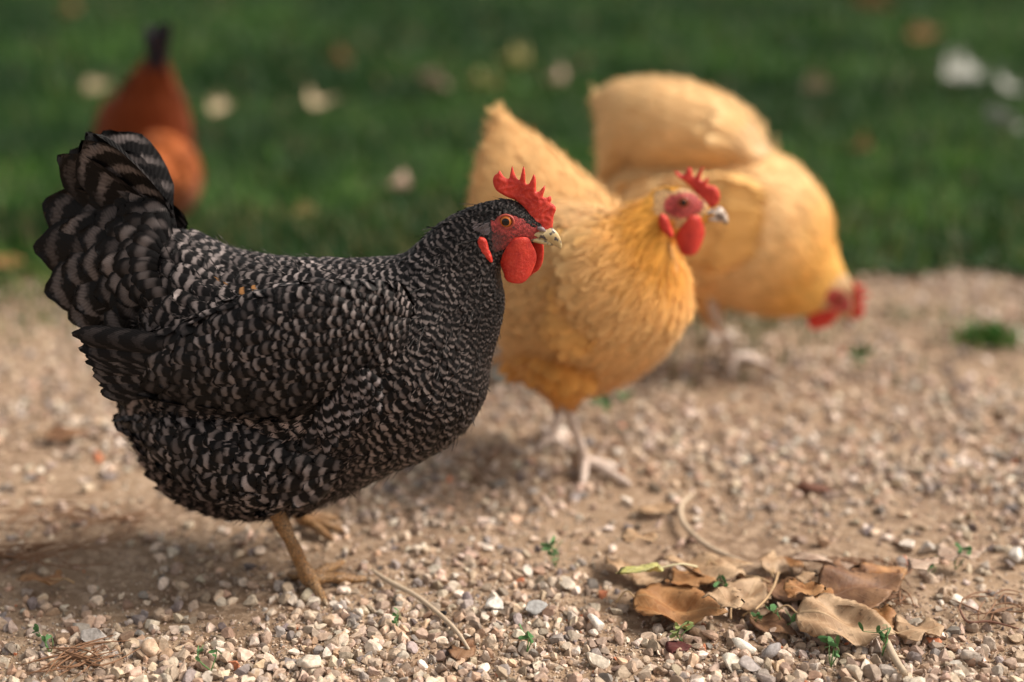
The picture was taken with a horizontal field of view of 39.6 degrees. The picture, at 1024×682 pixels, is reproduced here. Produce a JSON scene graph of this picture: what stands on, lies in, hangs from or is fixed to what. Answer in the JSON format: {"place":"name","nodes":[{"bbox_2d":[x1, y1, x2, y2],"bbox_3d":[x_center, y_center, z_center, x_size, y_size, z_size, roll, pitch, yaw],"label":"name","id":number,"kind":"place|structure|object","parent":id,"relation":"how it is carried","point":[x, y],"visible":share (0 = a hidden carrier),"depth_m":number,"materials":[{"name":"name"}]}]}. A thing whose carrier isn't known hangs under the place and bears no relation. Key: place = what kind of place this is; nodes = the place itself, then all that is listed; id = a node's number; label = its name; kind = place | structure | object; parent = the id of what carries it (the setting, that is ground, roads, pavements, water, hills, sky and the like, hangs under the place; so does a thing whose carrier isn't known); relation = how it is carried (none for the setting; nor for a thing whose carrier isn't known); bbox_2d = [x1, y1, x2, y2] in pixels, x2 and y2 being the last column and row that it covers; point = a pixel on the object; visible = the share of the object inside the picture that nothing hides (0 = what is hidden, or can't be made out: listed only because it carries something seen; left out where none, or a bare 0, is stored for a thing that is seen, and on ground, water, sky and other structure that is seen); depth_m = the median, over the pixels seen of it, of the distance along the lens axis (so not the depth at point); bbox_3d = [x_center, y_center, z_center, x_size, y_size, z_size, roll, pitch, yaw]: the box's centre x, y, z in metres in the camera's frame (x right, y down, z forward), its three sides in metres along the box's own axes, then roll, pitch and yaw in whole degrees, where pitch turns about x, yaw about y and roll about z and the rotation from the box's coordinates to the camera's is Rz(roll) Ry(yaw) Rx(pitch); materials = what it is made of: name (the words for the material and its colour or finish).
{"place":"outdoors","nodes":[
{"label":"outdoors","id":0,"kind":"place"},
{"bbox_2d":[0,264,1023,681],"bbox_3d":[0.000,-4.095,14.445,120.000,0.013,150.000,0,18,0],"label":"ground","id":1,"kind":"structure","parent":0,"point":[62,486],"depth_m":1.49,"materials":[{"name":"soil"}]},
{"bbox_2d":[16,569,74,584],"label":"dry leaf","id":2,"kind":"object","parent":1,"relation":"on","point":[56,577],"visible":1,"depth_m":1.35,"materials":[{"name":"plant"}]},
{"bbox_2d":[33,130,561,606],"bbox_3d":[-0.196,0.024,1.314,0.480,0.429,0.224,0,18,0],"label":"hen","id":3,"kind":"object","parent":1,"relation":"on","point":[251,386],"visible":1,"depth_m":1.25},
{"bbox_2d":[484,596,503,610],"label":"pebble","id":4,"kind":"object","parent":1,"relation":"on","point":[494,603],"visible":1,"depth_m":1.30,"materials":[{"name":"stone"}]},
{"bbox_2d":[490,368,504,378],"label":"dry leaf","id":5,"kind":"object","parent":1,"relation":"on","point":[495,374],"visible":0.25,"depth_m":1.91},
{"bbox_2d":[526,600,547,615],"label":"pebble","id":6,"kind":"object","parent":1,"relation":"on","point":[535,607],"visible":1,"depth_m":1.29,"materials":[{"name":"stone"}]},
{"bbox_2d":[462,99,727,486],"bbox_3d":[0.062,-0.053,1.593,0.189,0.391,0.340,-9,20,-24],"label":"hen","id":7,"kind":"object","parent":1,"relation":"on","point":[600,301],"visible":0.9,"depth_m":1.48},
{"bbox_2d":[587,613,604,631],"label":"pebble","id":8,"kind":"object","parent":1,"relation":"on","point":[597,623],"visible":1,"depth_m":1.27,"materials":[{"name":"stone"}]},
{"bbox_2d":[586,652,609,669],"bbox_3d":[0.072,0.274,1.215,0.021,0.015,0.010,11,21,29],"label":"pebble","id":9,"kind":"object","parent":1,"relation":"on","point":[598,661],"visible":1,"depth_m":1.21,"materials":[{"name":"stone"}]},
{"bbox_2d":[604,554,633,579],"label":"dry leaf","id":10,"kind":"object","parent":1,"relation":"on","point":[618,563],"visible":0.61,"depth_m":1.38,"materials":[{"name":"plant"}]},
{"bbox_2d":[620,527,659,541],"bbox_3d":[0.126,0.190,1.389,0.039,0.006,0.027,0,18,0],"label":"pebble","id":11,"kind":"object","parent":1,"relation":"on","point":[629,534],"visible":1,"depth_m":1.39,"materials":[{"name":"stone"}]},
{"bbox_2d":[630,564,670,586],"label":"dry leaf","id":12,"kind":"object","parent":1,"relation":"on","point":[646,579],"visible":0.75,"depth_m":1.36,"materials":[{"name":"plant"}]},
{"bbox_2d":[632,503,677,513],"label":"dry leaf","id":13,"kind":"object","parent":1,"relation":"on","point":[658,507],"visible":1,"depth_m":1.50,"materials":[{"name":"plant"}]},
{"bbox_2d":[669,621,693,640],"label":"sprout","id":14,"kind":"object","parent":1,"relation":"on","point":[677,629],"visible":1,"depth_m":1.24,"materials":[{"name":"green plant"}]},
{"bbox_2d":[713,574,727,586],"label":"sprout","id":15,"kind":"object","parent":1,"relation":"on","point":[721,577],"visible":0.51,"depth_m":1.32,"materials":[{"name":"green plant"}]},
{"bbox_2d":[586,73,870,374],"bbox_3d":[0.285,-0.157,1.907,0.370,0.390,0.252,0,18,0],"label":"hen","id":16,"kind":"object","parent":1,"relation":"on","point":[770,249],"visible":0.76,"depth_m":1.83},
{"bbox_2d":[722,577,771,619],"bbox_3d":[0.214,0.235,1.307,0.053,0.013,0.050,-6,19,-16],"label":"dry leaf","id":17,"kind":"object","parent":1,"relation":"on","point":[753,593],"visible":0.66,"depth_m":1.32,"materials":[{"name":"plant"}]},
{"bbox_2d":[754,571,779,610],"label":"leaf stalk","id":18,"kind":"object","parent":17,"relation":"on","point":[770,592],"visible":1,"depth_m":1.30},
{"bbox_2d":[736,576,773,582],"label":"dry leaf","id":19,"kind":"object","parent":1,"relation":"on","point":[770,579],"visible":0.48,"depth_m":1.36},
{"bbox_2d":[664,552,769,582],"bbox_3d":[0.194,0.217,1.353,0.058,0.017,0.086,-16,24,-39],"label":"dry leaf","id":20,"kind":"object","parent":19,"relation":"on","point":[726,569],"visible":0.95,"depth_m":1.36,"materials":[{"name":"plant"}]},
{"bbox_2d":[706,556,752,568],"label":"dry leaf","id":21,"kind":"object","parent":20,"relation":"on","point":[737,563],"visible":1,"depth_m":1.36,"materials":[{"name":"plant"}]},
{"bbox_2d":[757,550,790,577],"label":"dry leaf","id":22,"kind":"object","parent":1,"relation":"on","point":[771,562],"visible":1,"depth_m":1.38,"materials":[{"name":"plant"}]},
{"bbox_2d":[762,577,807,601],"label":"dry leaf","id":23,"kind":"object","parent":1,"relation":"on","point":[779,592],"visible":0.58,"depth_m":1.33,"materials":[{"name":"plant"}]},
{"bbox_2d":[795,571,818,582],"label":"dry leaf","id":24,"kind":"object","parent":23,"relation":"on","point":[803,576],"visible":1,"depth_m":1.32,"materials":[{"name":"plant"}]},
{"bbox_2d":[783,556,807,570],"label":"dry leaf","id":25,"kind":"object","parent":1,"relation":"on","point":[791,562],"visible":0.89,"depth_m":1.39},
{"bbox_2d":[842,664,862,681],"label":"pebble","id":26,"kind":"object","parent":1,"relation":"on","point":[856,671],"visible":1,"depth_m":1.19,"materials":[{"name":"stone"}]},
{"bbox_2d":[802,555,912,587],"bbox_3d":[0.332,0.218,1.365,0.102,0.008,0.066,5,19,16],"label":"straw","id":27,"kind":"object","parent":1,"relation":"on","point":[849,559],"visible":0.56,"depth_m":1.38,"materials":[{"name":"plant"}]},
{"bbox_2d":[860,562,906,581],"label":"dry leaf","id":28,"kind":"object","parent":1,"relation":"on","point":[874,568],"visible":0.42,"depth_m":1.35,"materials":[{"name":"plant"}]},
{"bbox_2d":[899,539,914,550],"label":"pebble","id":29,"kind":"object","parent":1,"relation":"on","point":[907,544],"visible":1,"depth_m":1.42,"materials":[{"name":"stone"}]},
{"bbox_2d":[919,541,934,553],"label":"pebble","id":30,"kind":"object","parent":1,"relation":"on","point":[926,546],"visible":1,"depth_m":1.41,"materials":[{"name":"stone"}]},
{"bbox_2d":[954,542,972,569],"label":"sprout","id":31,"kind":"object","parent":1,"relation":"on","point":[968,548],"visible":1,"depth_m":1.37,"materials":[{"name":"green plant"}]},
{"bbox_2d":[945,313,1023,350],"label":"grass tuft","id":32,"kind":"object","parent":1,"relation":"on","point":[984,334],"visible":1,"depth_m":2.04,"materials":[{"name":"plant"}]},
{"bbox_2d":[1007,547,1021,562],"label":"pebble","id":33,"kind":"object","parent":1,"relation":"on","point":[1015,554],"visible":1,"depth_m":1.40,"materials":[{"name":"stone"}]},
{"bbox_2d":[0,0,1023,275],"bbox_3d":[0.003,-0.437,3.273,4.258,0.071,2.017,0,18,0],"label":"grass","id":34,"kind":"structure","parent":0,"point":[861,110],"depth_m":3.18,"materials":[{"name":"plant"}]},
{"bbox_2d":[0,255,23,267],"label":"dry leaf","id":35,"kind":"object","parent":34,"relation":"on","point":[12,258],"visible":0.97,"depth_m":2.38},
{"bbox_2d":[83,78,113,90],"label":"dry leaf","id":36,"kind":"object","parent":34,"relation":"on","point":[92,84],"visible":1,"depth_m":3.97,"materials":[{"name":"plant"}]},
{"bbox_2d":[91,21,205,213],"bbox_3d":[-0.714,-0.386,2.613,0.214,0.433,0.548,-10,21,-28],"label":"hen","id":37,"kind":"object","parent":34,"relation":"on","point":[148,102],"visible":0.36,"depth_m":2.44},
{"bbox_2d":[209,86,230,112],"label":"dry leaf","id":38,"kind":"object","parent":34,"relation":"on","point":[219,104],"visible":1,"depth_m":3.63,"materials":[{"name":"plant"}]},
{"bbox_2d":[292,197,316,214],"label":"dry leaf","id":39,"kind":"object","parent":34,"relation":"on","point":[302,207],"visible":1,"depth_m":2.52,"materials":[{"name":"plant"}]},
{"bbox_2d":[307,67,341,107],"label":"dry leaf","id":40,"kind":"object","parent":34,"relation":"on","point":[313,101],"visible":1,"depth_m":3.70,"materials":[{"name":"plant"}]},
{"bbox_2d":[386,169,411,188],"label":"dry leaf","id":41,"kind":"object","parent":34,"relation":"on","point":[401,181],"visible":1,"depth_m":2.72,"materials":[{"name":"plant"}]},
{"bbox_2d":[419,66,452,87],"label":"dry leaf","id":42,"kind":"object","parent":34,"relation":"on","point":[432,77],"visible":1,"depth_m":4.01,"materials":[{"name":"plant"}]},
{"bbox_2d":[465,70,499,88],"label":"dry leaf","id":43,"kind":"object","parent":34,"relation":"on","point":[491,82],"visible":1,"depth_m":3.96,"materials":[{"name":"plant"}]},
{"bbox_2d":[545,62,565,83],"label":"dry leaf","id":44,"kind":"object","parent":34,"relation":"on","point":[559,77],"visible":1,"depth_m":4.06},
{"bbox_2d":[802,61,830,90],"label":"dry leaf","id":45,"kind":"object","parent":34,"relation":"on","point":[816,83],"visible":1,"depth_m":3.98,"materials":[{"name":"plant"}]},
{"bbox_2d":[842,123,871,150],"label":"dry leaf","id":46,"kind":"object","parent":34,"relation":"on","point":[861,145],"visible":1,"depth_m":3.11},
{"bbox_2d":[943,45,987,81],"bbox_3d":[1.331,-0.800,4.095,0.160,0.112,0.123,-14,23,-37],"label":"dry leaf","id":47,"kind":"object","parent":34,"relation":"on","point":[960,68],"visible":1,"depth_m":4.13,"materials":[{"name":"plant"}]},
{"bbox_2d":[986,105,1023,129],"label":"dry leaf","id":48,"kind":"object","parent":34,"relation":"on","point":[1000,118],"visible":1,"depth_m":3.37,"materials":[{"name":"plant"}]},
{"bbox_2d":[998,62,1023,91],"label":"dry leaf","id":49,"kind":"object","parent":34,"relation":"on","point":[1004,85],"visible":1,"depth_m":3.96,"materials":[{"name":"plant"}]},
{"bbox_2d":[0,0,1023,98],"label":"grass","id":50,"kind":"structure","parent":0,"point":[660,46],"depth_m":5.23,"materials":[{"name":"plant"}]},
{"bbox_2d":[60,0,77,12],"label":"dry leaf","id":51,"kind":"object","parent":50,"relation":"on","point":[71,8],"visible":0.98,"depth_m":6.07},
{"bbox_2d":[327,41,350,63],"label":"dry leaf","id":52,"kind":"object","parent":50,"relation":"on","point":[338,57],"visible":1,"depth_m":4.49,"materials":[{"name":"plant"}]},
{"bbox_2d":[496,43,527,66],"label":"dry leaf","id":53,"kind":"object","parent":50,"relation":"on","point":[515,58],"visible":1,"depth_m":4.42,"materials":[{"name":"plant"}]},
{"bbox_2d":[855,0,890,6],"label":"dry leaf","id":54,"kind":"object","parent":50,"relation":"on","point":[873,3],"visible":1,"depth_m":6.33,"materials":[{"name":"plant"}]},
{"bbox_2d":[908,21,941,38],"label":"dry leaf","id":55,"kind":"object","parent":50,"relation":"on","point":[918,31],"visible":1,"depth_m":5.19,"materials":[{"name":"plant"}]},
{"bbox_2d":[0,478,1023,681],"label":"gravel","id":56,"kind":"structure","parent":0,"point":[338,646],"depth_m":1.28,"materials":[{"name":"gravel"}]},
{"bbox_2d":[32,624,53,651],"bbox_3d":[-0.407,0.259,1.235,0.021,0.026,0.011,10,21,29],"label":"sprout","id":57,"kind":"object","parent":56,"relation":"on","point":[43,638],"visible":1,"depth_m":1.23,"materials":[{"name":"green plant"}]},
{"bbox_2d":[0,527,138,585],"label":"straw","id":58,"kind":"object","parent":56,"relation":"on","point":[37,546],"visible":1,"depth_m":1.41,"materials":[{"name":"plant"}]},
{"bbox_2d":[21,634,141,680],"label":"straw","id":59,"kind":"object","parent":56,"relation":"on","point":[70,655],"visible":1,"depth_m":1.21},
{"bbox_2d":[0,495,164,543],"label":"straw","id":60,"kind":"object","parent":56,"relation":"on","point":[115,517],"visible":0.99,"depth_m":1.48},
{"bbox_2d":[80,628,107,641],"bbox_3d":[-0.369,0.261,1.259,0.027,0.016,0.021,0,18,0],"label":"pebble","id":61,"kind":"object","parent":56,"relation":"on","point":[90,634],"visible":0.91,"depth_m":1.25,"materials":[{"name":"stone"}]},
{"bbox_2d":[140,639,159,657],"bbox_3d":[-0.315,0.268,1.236,0.017,0.016,0.021,0,18,0],"label":"pebble","id":62,"kind":"object","parent":56,"relation":"on","point":[149,648],"visible":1,"depth_m":1.23,"materials":[{"name":"stone"}]},
{"bbox_2d":[195,645,221,670],"bbox_3d":[-0.258,0.268,1.204,0.023,0.025,0.018,-6,19,-19],"label":"sprout","id":63,"kind":"object","parent":56,"relation":"on","point":[197,657],"visible":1,"depth_m":1.20,"materials":[{"name":"green plant"}]},
{"bbox_2d":[296,654,320,667],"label":"pebble","id":64,"kind":"object","parent":56,"relation":"on","point":[309,661],"visible":1,"depth_m":1.21,"materials":[{"name":"stone"}]},
{"bbox_2d":[392,607,400,626],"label":"sprout","id":65,"kind":"object","parent":56,"relation":"on","point":[395,620],"visible":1,"depth_m":1.27,"materials":[{"name":"green plant"}]},
{"bbox_2d":[371,569,469,649],"bbox_3d":[-0.080,0.241,1.296,0.015,0.007,0.169,-12,22,-33],"label":"twig","id":66,"kind":"object","parent":56,"relation":"on","point":[426,603],"visible":1,"depth_m":1.30,"materials":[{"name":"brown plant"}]},
{"bbox_2d":[447,635,475,660],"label":"dry leaf","id":67,"kind":"object","parent":56,"relation":"on","point":[455,652],"visible":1,"depth_m":1.23,"materials":[{"name":"plant"}]},
{"bbox_2d":[518,623,533,651],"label":"sprout","id":68,"kind":"object","parent":56,"relation":"on","point":[529,635],"visible":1,"depth_m":1.23,"materials":[{"name":"green plant"}]},
{"bbox_2d":[540,536,562,567],"bbox_3d":[0.037,0.205,1.376,0.017,0.034,0.024,6,19,18],"label":"sprout","id":69,"kind":"object","parent":56,"relation":"on","point":[547,546],"visible":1,"depth_m":1.37,"materials":[{"name":"green plant"}]},
{"bbox_2d":[558,576,574,589],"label":"pebble","id":70,"kind":"object","parent":56,"relation":"on","point":[568,583],"visible":1,"depth_m":1.34,"materials":[{"name":"stone"}]},
{"bbox_2d":[615,583,727,626],"bbox_3d":[0.145,0.240,1.293,0.076,0.016,0.074,-9,20,-25],"label":"dry leaf","id":71,"kind":"object","parent":56,"relation":"on","point":[679,605],"visible":0.96,"depth_m":1.29,"materials":[{"name":"plant"}]},
{"bbox_2d":[665,640,691,652],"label":"pebble","id":72,"kind":"object","parent":56,"relation":"on","point":[672,646],"visible":1,"depth_m":1.23,"materials":[{"name":"stone"}]},
{"bbox_2d":[665,566,716,587],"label":"dry leaf","id":73,"kind":"object","parent":56,"relation":"on","point":[685,578],"visible":0.97,"depth_m":1.33,"materials":[{"name":"plant"}]},
{"bbox_2d":[616,562,697,573],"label":"dry leaf","id":74,"kind":"object","parent":73,"relation":"on","point":[651,567],"visible":1,"depth_m":1.31,"materials":[{"name":"plant"}]},
{"bbox_2d":[677,492,745,560],"bbox_3d":[0.194,0.191,1.457,0.037,0.008,0.159,-4,19,-12],"label":"twig","id":75,"kind":"object","parent":56,"relation":"on","point":[686,527],"visible":0.83,"depth_m":1.45,"materials":[{"name":"wood"}]},
{"bbox_2d":[701,586,744,609],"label":"dry leaf","id":76,"kind":"object","parent":56,"relation":"on","point":[723,596],"visible":1,"depth_m":1.27,"materials":[{"name":"plant"}]},
{"bbox_2d":[721,652,739,672],"bbox_3d":[0.187,0.274,1.207,0.017,0.016,0.016,0,18,0],"label":"pebble","id":77,"kind":"object","parent":56,"relation":"on","point":[728,659],"visible":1,"depth_m":1.21,"materials":[{"name":"stone"}]},
{"bbox_2d":[731,637,756,654],"bbox_3d":[0.201,0.266,1.237,0.023,0.016,0.016,6,19,19],"label":"pebble","id":78,"kind":"object","parent":56,"relation":"on","point":[740,643],"visible":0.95,"depth_m":1.23,"materials":[{"name":"stone"}]},
{"bbox_2d":[739,655,760,671],"bbox_3d":[0.200,0.274,1.205,0.014,0.009,0.020,-12,22,-33],"label":"pebble","id":79,"kind":"object","parent":56,"relation":"on","point":[749,663],"visible":1,"depth_m":1.20,"materials":[{"name":"stone"}]},
{"bbox_2d":[742,611,798,637],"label":"dry leaf","id":80,"kind":"object","parent":56,"relation":"on","point":[767,622],"visible":1,"depth_m":1.27,"materials":[{"name":"plant"}]},
{"bbox_2d":[751,612,764,621],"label":"sprout","id":81,"kind":"object","parent":80,"relation":"on","point":[757,614],"visible":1,"depth_m":1.28,"materials":[{"name":"green plant"}]},
{"bbox_2d":[766,604,795,624],"bbox_3d":[0.238,0.248,1.274,0.020,0.025,0.033,-12,22,-33],"label":"sprout","id":82,"kind":"object","parent":80,"relation":"on","point":[772,607],"visible":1,"depth_m":1.27,"materials":[{"name":"green plant"}]},
{"bbox_2d":[760,642,780,659],"bbox_3d":[0.224,0.267,1.227,0.023,0.015,0.014,-9,20,-26],"label":"pebble","id":83,"kind":"object","parent":56,"relation":"on","point":[771,651],"visible":0.98,"depth_m":1.22,"materials":[{"name":"stone"}]},
{"bbox_2d":[783,578,826,597],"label":"dry leaf","id":84,"kind":"object","parent":56,"relation":"on","point":[793,587],"visible":1,"depth_m":1.28,"materials":[{"name":"plant"}]},
{"bbox_2d":[808,567,833,593],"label":"dry leaf","id":85,"kind":"object","parent":56,"relation":"on","point":[829,590],"visible":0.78,"depth_m":1.29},
{"bbox_2d":[789,552,853,568],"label":"dry leaf","id":86,"kind":"object","parent":56,"relation":"on","point":[806,556],"visible":0.6,"depth_m":1.36,"materials":[{"name":"plant"}]},
{"bbox_2d":[832,558,869,572],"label":"dry leaf","id":87,"kind":"object","parent":86,"relation":"on","point":[860,567],"visible":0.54,"depth_m":1.34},
{"bbox_2d":[817,635,839,666],"bbox_3d":[0.269,0.260,1.206,0.021,0.036,0.024,-9,20,-25],"label":"sprout","id":88,"kind":"object","parent":56,"relation":"on","point":[829,641],"visible":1,"depth_m":1.20,"materials":[{"name":"green plant"}]},
{"bbox_2d":[773,592,894,645],"bbox_3d":[0.283,0.245,1.253,0.068,0.020,0.086,-9,20,-25],"label":"dry leaf","id":89,"kind":"object","parent":56,"relation":"on","point":[824,614],"visible":0.98,"depth_m":1.25,"materials":[{"name":"plant"}]},
{"bbox_2d":[818,564,902,607],"bbox_3d":[0.313,0.223,1.294,0.067,0.024,0.076,10,21,28],"label":"dry leaf","id":90,"kind":"object","parent":56,"relation":"on","point":[870,590],"visible":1,"depth_m":1.30,"materials":[{"name":"plant"}]},
{"bbox_2d":[858,622,890,655],"bbox_3d":[0.311,0.254,1.224,0.028,0.034,0.020,4,19,13],"label":"sprout","id":91,"kind":"object","parent":56,"relation":"on","point":[881,633],"visible":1,"depth_m":1.22,"materials":[{"name":"green plant"}]},
{"bbox_2d":[872,604,896,627],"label":"dry leaf","id":92,"kind":"object","parent":56,"relation":"on","point":[887,613],"visible":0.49,"depth_m":1.27,"materials":[{"name":"plant"}]},
{"bbox_2d":[884,639,907,675],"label":"twig","id":93,"kind":"object","parent":56,"relation":"on","point":[894,658],"visible":1,"depth_m":1.21,"materials":[{"name":"wood"}]},
{"bbox_2d":[879,586,916,608],"bbox_3d":[0.346,0.235,1.313,0.051,0.012,0.054,0,18,0],"label":"straw","id":94,"kind":"object","parent":56,"relation":"on","point":[899,594],"visible":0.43,"depth_m":1.30,"materials":[{"name":"plant"}]},
{"bbox_2d":[894,614,943,640],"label":"dry leaf","id":95,"kind":"object","parent":56,"relation":"on","point":[905,629],"visible":0.91,"depth_m":1.25,"materials":[{"name":"plant"}]},
{"bbox_2d":[906,556,938,569],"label":"dry leaf","id":96,"kind":"object","parent":56,"relation":"on","point":[921,564],"visible":1,"depth_m":1.32,"materials":[{"name":"plant"}]},
{"bbox_2d":[927,556,936,572],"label":"sprout","id":97,"kind":"object","parent":56,"relation":"on","point":[932,566],"visible":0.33,"depth_m":1.36,"materials":[{"name":"green plant"}]},
{"bbox_2d":[936,542,987,560],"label":"dry leaf","id":98,"kind":"object","parent":56,"relation":"on","point":[943,551],"visible":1,"depth_m":1.37,"materials":[{"name":"plant"}]},
{"bbox_2d":[960,649,983,663],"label":"pebble","id":99,"kind":"object","parent":56,"relation":"on","point":[966,654],"visible":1,"depth_m":1.21,"materials":[{"name":"stone"}]},
{"bbox_2d":[948,589,1023,624],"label":"straw","id":100,"kind":"object","parent":56,"relation":"on","point":[988,612],"visible":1,"depth_m":1.30,"materials":[{"name":"plant"}]},
{"bbox_2d":[957,604,1018,628],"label":"twig","id":101,"kind":"object","parent":56,"relation":"on","point":[980,621],"visible":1,"depth_m":1.27,"materials":[{"name":"wood"}]},
{"bbox_2d":[0,257,1023,497],"bbox_3d":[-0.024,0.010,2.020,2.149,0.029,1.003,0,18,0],"label":"gravel","id":102,"kind":"structure","parent":0,"point":[732,440],"depth_m":1.74,"materials":[{"name":"gravel"}]},
{"bbox_2d":[30,425,92,439],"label":"dry leaf","id":103,"kind":"object","parent":102,"relation":"on","point":[57,432],"visible":1,"depth_m":1.69,"materials":[{"name":"plant"}]},
{"bbox_2d":[588,391,633,415],"bbox_3d":[0.114,0.078,1.750,0.058,0.040,0.043,-9,20,-26],"label":"sprout","id":104,"kind":"object","parent":102,"relation":"on","point":[605,402],"visible":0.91,"depth_m":1.74,"materials":[{"name":"green plant"}]},
{"bbox_2d":[795,482,831,493],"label":"fallen leaf","id":105,"kind":"object","parent":102,"relation":"on","point":[812,487],"visible":1,"depth_m":1.55,"materials":[{"name":"plant"}]},
{"bbox_2d":[847,343,874,370],"bbox_3d":[0.466,0.024,1.909,0.033,0.042,0.035,17,25,41],"label":"sprout","id":106,"kind":"object","parent":102,"relation":"on","point":[862,354],"visible":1,"depth_m":1.91,"materials":[{"name":"green plant"}]}
]}

